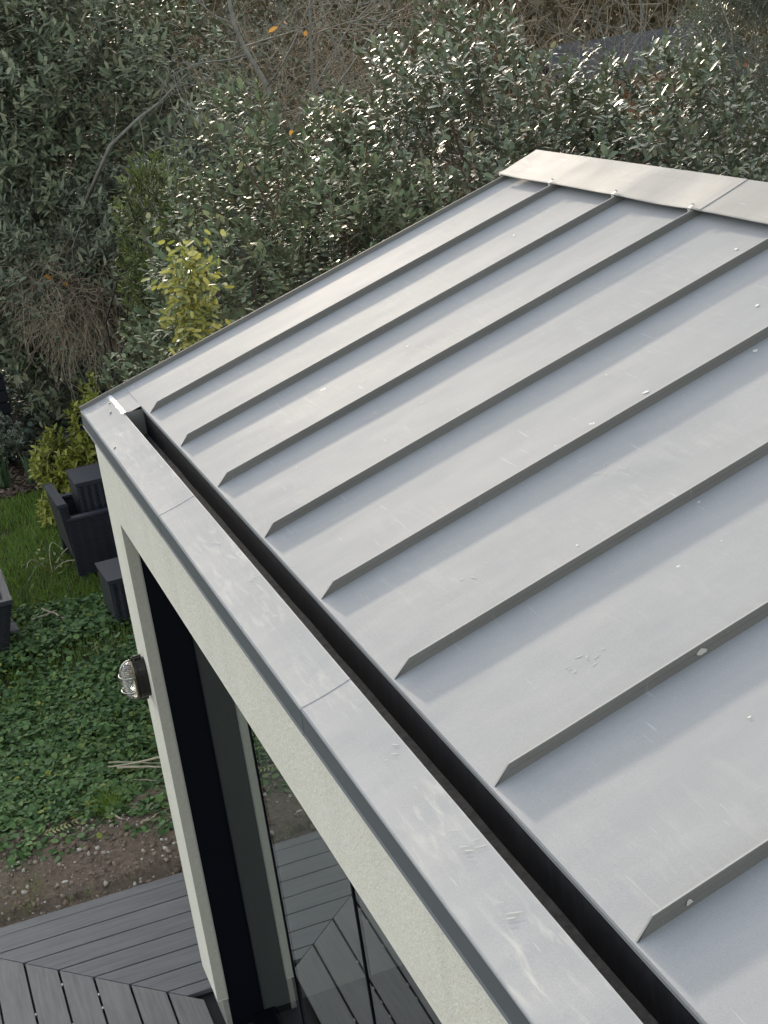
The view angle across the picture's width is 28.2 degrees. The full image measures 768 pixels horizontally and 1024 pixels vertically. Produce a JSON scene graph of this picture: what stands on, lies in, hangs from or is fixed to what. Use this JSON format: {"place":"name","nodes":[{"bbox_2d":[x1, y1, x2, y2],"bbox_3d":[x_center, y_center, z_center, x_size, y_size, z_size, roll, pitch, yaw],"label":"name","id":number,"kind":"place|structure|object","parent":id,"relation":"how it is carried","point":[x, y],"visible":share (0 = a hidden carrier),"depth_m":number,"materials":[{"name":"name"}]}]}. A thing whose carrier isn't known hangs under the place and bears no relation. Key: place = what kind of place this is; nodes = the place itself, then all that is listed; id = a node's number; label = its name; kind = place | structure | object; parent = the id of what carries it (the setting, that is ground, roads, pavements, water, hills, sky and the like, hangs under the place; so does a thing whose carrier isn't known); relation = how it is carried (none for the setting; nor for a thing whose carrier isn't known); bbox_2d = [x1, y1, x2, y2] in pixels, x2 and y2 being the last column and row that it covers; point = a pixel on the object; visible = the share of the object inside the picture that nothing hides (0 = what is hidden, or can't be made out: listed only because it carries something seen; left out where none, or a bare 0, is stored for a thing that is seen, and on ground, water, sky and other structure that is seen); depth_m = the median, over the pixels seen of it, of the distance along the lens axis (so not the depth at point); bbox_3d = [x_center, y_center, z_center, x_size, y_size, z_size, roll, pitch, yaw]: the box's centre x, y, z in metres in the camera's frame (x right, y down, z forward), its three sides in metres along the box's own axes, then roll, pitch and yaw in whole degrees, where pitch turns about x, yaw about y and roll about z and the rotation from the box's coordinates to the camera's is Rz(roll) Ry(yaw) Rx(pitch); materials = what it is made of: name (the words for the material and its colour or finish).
{"place":"outdoors","nodes":[
{"label":"outdoors","id":0,"kind":"place"},
{"bbox_2d":[0,180,466,819],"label":"ground","id":1,"kind":"structure","parent":0,"point":[16,416],"depth_m":12.42,"materials":[{"name":"green plant"}]},
{"bbox_2d":[0,442,11,489],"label":"strap plant","id":2,"kind":"object","parent":1,"relation":"on","point":[5,481],"visible":1,"depth_m":15.11,"materials":[{"name":"green plant"}]},
{"bbox_2d":[0,569,12,652],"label":"wicker planter","id":3,"kind":"object","parent":1,"relation":"on","point":[6,602],"visible":0.96,"depth_m":10.94,"materials":[{"name":"grey wicker"}]},
{"bbox_2d":[0,350,13,438],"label":"compost bin","id":4,"kind":"object","parent":1,"relation":"on","point":[5,409],"visible":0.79,"depth_m":16.73,"materials":[{"name":"black plastic"}]},
{"bbox_2d":[0,411,25,473],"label":"cream shrub","id":5,"kind":"object","parent":1,"relation":"on","point":[8,446],"visible":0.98,"depth_m":15.69,"materials":[{"name":"green plant"}]},
{"bbox_2d":[9,570,34,603],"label":"strap plant","id":6,"kind":"object","parent":1,"relation":"on","point":[22,602],"visible":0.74,"depth_m":11.95,"materials":[{"name":"green plant"}]},
{"bbox_2d":[15,447,34,483],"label":"strap plant","id":7,"kind":"object","parent":1,"relation":"on","point":[26,468],"visible":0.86,"depth_m":15.06,"materials":[{"name":"green plant"}]},
{"bbox_2d":[11,389,59,426],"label":"strap plant","id":8,"kind":"object","parent":1,"relation":"on","point":[35,410],"visible":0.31,"depth_m":17.20,"materials":[{"name":"green plant"}]},
{"bbox_2d":[3,359,68,402],"bbox_3d":[-4.404,-1.611,18.377,1.690,0.605,0.974,-14,20,-16],"label":"strap plant","id":9,"kind":"object","parent":1,"relation":"on","point":[11,379],"visible":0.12,"depth_m":18.31,"materials":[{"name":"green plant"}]},
{"bbox_2d":[0,417,84,497],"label":"leaf litter","id":10,"kind":"object","parent":1,"relation":"on","point":[18,478],"visible":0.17,"depth_m":15.35,"materials":[{"name":"brown plant"}]},
{"bbox_2d":[2,334,125,479],"bbox_3d":[-3.701,-1.429,18.193,2.785,0.270,7.013,-14,20,-16],"label":"dark ivy","id":11,"kind":"object","parent":1,"relation":"on","point":[32,432],"visible":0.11,"depth_m":17.02,"materials":[{"name":"green plant"}]},
{"bbox_2d":[27,370,111,527],"bbox_3d":[-2.858,-0.578,14.244,0.905,1.108,1.887,1,21,24],"label":"golden shrub","id":12,"kind":"object","parent":1,"relation":"on","point":[45,468],"visible":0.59,"depth_m":14.02,"materials":[{"name":"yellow plant"}]},
{"bbox_2d":[42,483,117,581],"bbox_3d":[-2.312,0.095,12.637,0.781,0.698,0.730,-15,20,-18],"label":"wicker armchair","id":13,"kind":"object","parent":1,"relation":"on","point":[87,540],"visible":0.48,"depth_m":12.28,"materials":[{"name":"grey wicker"}]},
{"bbox_2d":[65,463,107,513],"bbox_3d":[-2.332,-0.160,12.636,0.464,0.385,0.464,-14,20,-17],"label":"wicker stool","id":14,"kind":"object","parent":13,"relation":"on","point":[87,488],"visible":0.35,"depth_m":12.41,"materials":[{"name":"grey wicker"}]},
{"bbox_2d":[0,593,173,872],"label":"ground ivy","id":15,"kind":"object","parent":1,"relation":"on","point":[33,799],"visible":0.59,"depth_m":9.62,"materials":[{"name":"green plant"}]},
{"bbox_2d":[10,619,19,636],"bbox_3d":[-2.894,0.870,11.524,0.200,0.085,0.520,-16,21,-22],"label":"concrete block","id":16,"kind":"object","parent":15,"relation":"on","point":[14,628],"depth_m":11.35,"materials":[{"name":"grey concrete"}]},
{"bbox_2d":[31,610,56,620],"bbox_3d":[-2.567,0.779,11.559,0.031,0.043,0.245,6,24,35],"label":"dry stick","id":17,"kind":"object","parent":15,"relation":"on","point":[32,619],"visible":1,"depth_m":11.54,"materials":[{"name":"wood"}]},
{"bbox_2d":[41,608,65,618],"bbox_3d":[-2.499,0.770,11.583,0.315,0.037,0.028,10,27,42],"label":"dry stick","id":18,"kind":"object","parent":15,"relation":"on","point":[45,610],"visible":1,"depth_m":11.60,"materials":[{"name":"wood"}]},
{"bbox_2d":[45,817,78,835],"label":"dry frond","id":19,"kind":"object","parent":15,"relation":"on","point":[54,831],"visible":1,"depth_m":8.51,"materials":[{"name":"beige"}]},
{"bbox_2d":[94,557,129,626],"bbox_3d":[-1.875,0.574,11.531,0.464,0.385,0.464,-15,20,-18],"label":"wicker stool","id":20,"kind":"object","parent":15,"relation":"on","point":[112,586],"visible":0.39,"depth_m":11.32,"materials":[{"name":"grey wicker"}]},
{"bbox_2d":[108,756,159,767],"bbox_3d":[-1.458,1.481,9.074,0.388,0.051,0.025,-6,20,7],"label":"dry stick","id":21,"kind":"object","parent":15,"relation":"on","point":[153,758],"visible":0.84,"depth_m":9.07,"materials":[{"name":"wood"}]},
{"bbox_2d":[108,761,160,763],"bbox_3d":[-1.465,1.501,9.112,0.383,0.037,0.053,-4,20,11],"label":"dry stick","id":22,"kind":"object","parent":15,"relation":"on","point":[133,761],"visible":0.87,"depth_m":9.14,"materials":[{"name":"wood"}]},
{"bbox_2d":[117,765,161,768],"bbox_3d":[-1.404,1.512,9.013,0.352,0.044,0.067,-7,19,4],"label":"dry stick","id":23,"kind":"object","parent":15,"relation":"on","point":[123,767],"visible":0.76,"depth_m":9.03,"materials":[{"name":"wood"}]},
{"bbox_2d":[125,779,157,780],"bbox_3d":[-1.396,1.563,8.918,0.230,0.032,0.020,-6,20,6],"label":"dry stick","id":24,"kind":"object","parent":15,"relation":"on","point":[143,780],"visible":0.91,"depth_m":8.91,"materials":[{"name":"wood"}]},
{"bbox_2d":[0,487,175,918],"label":"lawn grass","id":25,"kind":"structure","parent":1,"relation":"on","point":[30,512],"depth_m":12.40,"materials":[{"name":"green plant"}]},
{"bbox_2d":[22,542,74,586],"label":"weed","id":26,"kind":"object","parent":25,"relation":"on","point":[45,561],"visible":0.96,"depth_m":12.56,"materials":[{"name":"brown plant"}]},
{"bbox_2d":[0,783,181,927],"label":"bed soil","id":27,"kind":"structure","parent":1,"relation":"on","point":[159,867],"depth_m":8.10,"materials":[{"name":"brown soil"}]},
{"bbox_2d":[0,802,182,920],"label":"stones","id":28,"kind":"object","parent":27,"relation":"on","point":[175,868],"visible":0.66,"depth_m":8.14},
{"bbox_2d":[62,769,155,819],"bbox_3d":[-1.554,1.659,8.696,0.594,0.174,0.457,-19,22,-28],"label":"grass tuft","id":29,"kind":"object","parent":27,"relation":"on","point":[107,799],"visible":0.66,"depth_m":8.70,"materials":[{"name":"green plant"}]},
{"bbox_2d":[140,812,159,823],"bbox_3d":[-1.288,1.695,8.501,0.026,0.036,0.175,6,24,36],"label":"dry stick","id":30,"kind":"object","parent":27,"relation":"on","point":[145,820],"visible":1,"depth_m":8.46,"materials":[{"name":"wood"}]},
{"bbox_2d":[0,154,196,394],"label":"leafy shrub","id":31,"kind":"object","parent":1,"relation":"on","point":[99,211],"visible":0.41,"depth_m":15.04,"materials":[{"name":"green plant"}]},
{"bbox_2d":[81,626,135,663],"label":"strap plant","id":32,"kind":"object","parent":1,"relation":"on","point":[115,652],"visible":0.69,"depth_m":10.78,"materials":[{"name":"green plant"}]},
{"bbox_2d":[0,872,252,1023],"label":"deck","id":33,"kind":"structure","parent":1,"relation":"on","point":[130,956],"depth_m":7.27,"materials":[{"name":"grey wood"}]},
{"bbox_2d":[79,150,767,1023],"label":"garden room","id":34,"kind":"object","parent":33,"relation":"on","point":[441,538],"visible":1,"depth_m":3.83,"materials":[{"name":"grey metal"}]},
{"bbox_2d":[118,654,151,699],"bbox_3d":[-1.028,0.685,6.264,0.116,0.202,0.097,-14,20,-16],"label":"wall lamp","id":35,"kind":"object","parent":34,"relation":"attached to","point":[133,673],"visible":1,"depth_m":6.23,"materials":[{"name":"clear glass"}]},
{"bbox_2d":[0,0,267,430],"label":"laurel shrub","id":36,"kind":"object","parent":1,"relation":"on","point":[28,150],"visible":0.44,"depth_m":15.82,"materials":[{"name":"green plant"}]},
{"bbox_2d":[105,139,226,388],"bbox_3d":[-1.561,-1.052,11.533,1.090,3.433,1.340,-14,20,-16],"label":"young shrub","id":37,"kind":"object","parent":1,"relation":"on","point":[138,214],"visible":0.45,"depth_m":11.11,"materials":[{"name":"green plant"}]},
{"bbox_2d":[124,66,347,337],"bbox_3d":[-1.412,-2.201,14.230,2.361,3.753,3.495,-2,20,17],"label":"leafy shrub","id":38,"kind":"object","parent":1,"relation":"on","point":[193,153],"visible":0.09,"depth_m":13.95,"materials":[{"name":"green plant"}]},
{"bbox_2d":[95,66,464,390],"bbox_3d":[-0.422,-0.721,9.640,2.914,4.090,4.449,-14,20,-16],"label":"hedge shrub","id":39,"kind":"object","parent":1,"relation":"on","point":[188,289],"visible":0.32,"depth_m":8.79,"materials":[{"name":"green plant"}]},
{"bbox_2d":[129,0,447,279],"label":"bare tree","id":40,"kind":"object","parent":1,"relation":"on","point":[243,47],"visible":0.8,"depth_m":13.73,"materials":[{"name":"grey plant"}]},
{"bbox_2d":[84,66,194,201],"bbox_3d":[-2.198,-3.403,13.705,1.250,1.112,0.270,-7,19,2],"label":"leaning branch","id":41,"kind":"object","parent":40,"relation":"attached to","point":[101,165],"visible":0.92,"depth_m":13.67,"materials":[{"name":"grey plant"}]},
{"bbox_2d":[141,0,447,242],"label":"bare bush","id":42,"kind":"object","parent":1,"relation":"on","point":[286,103],"visible":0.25,"depth_m":15.12,"materials":[{"name":"brown plant"}]},
{"bbox_2d":[174,0,432,300],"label":"thicket shrub","id":43,"kind":"object","parent":1,"relation":"on","point":[265,31],"visible":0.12,"depth_m":18.01,"materials":[{"name":"green plant"}]},
{"bbox_2d":[0,0,767,336],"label":"scrub","id":44,"kind":"object","parent":1,"relation":"on","point":[612,16],"visible":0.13,"depth_m":23.02,"materials":[{"name":"brown plant"}]},
{"bbox_2d":[291,0,644,239],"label":"bare bush","id":45,"kind":"object","parent":1,"relation":"on","point":[433,22],"visible":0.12,"depth_m":15.87,"materials":[{"name":"brown plant"}]},
{"bbox_2d":[269,0,708,286],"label":"hedge shrub","id":46,"kind":"object","parent":1,"relation":"on","point":[455,67],"visible":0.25,"depth_m":9.49,"materials":[{"name":"green plant"}]},
{"bbox_2d":[442,0,767,198],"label":"bare bush","id":47,"kind":"object","parent":1,"relation":"on","point":[641,16],"visible":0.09,"depth_m":17.25,"materials":[{"name":"brown plant"}]},
{"bbox_2d":[452,24,767,199],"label":"hedge shrub","id":48,"kind":"object","parent":1,"relation":"on","point":[715,71],"visible":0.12,"depth_m":9.78,"materials":[{"name":"green plant"}]},
{"bbox_2d":[505,22,752,160],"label":"garden shed","id":49,"kind":"structure","parent":1,"relation":"on","point":[660,33],"depth_m":20.55,"materials":[{"name":"grey wood"}]},
{"bbox_2d":[659,0,767,177],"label":"olive tree","id":50,"kind":"object","parent":1,"relation":"on","point":[716,31],"visible":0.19,"depth_m":12.54,"materials":[{"name":"green plant"}]},
{"bbox_2d":[0,0,767,206],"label":"hillside","id":51,"kind":"structure","parent":0,"point":[450,27],"depth_m":39.27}
]}

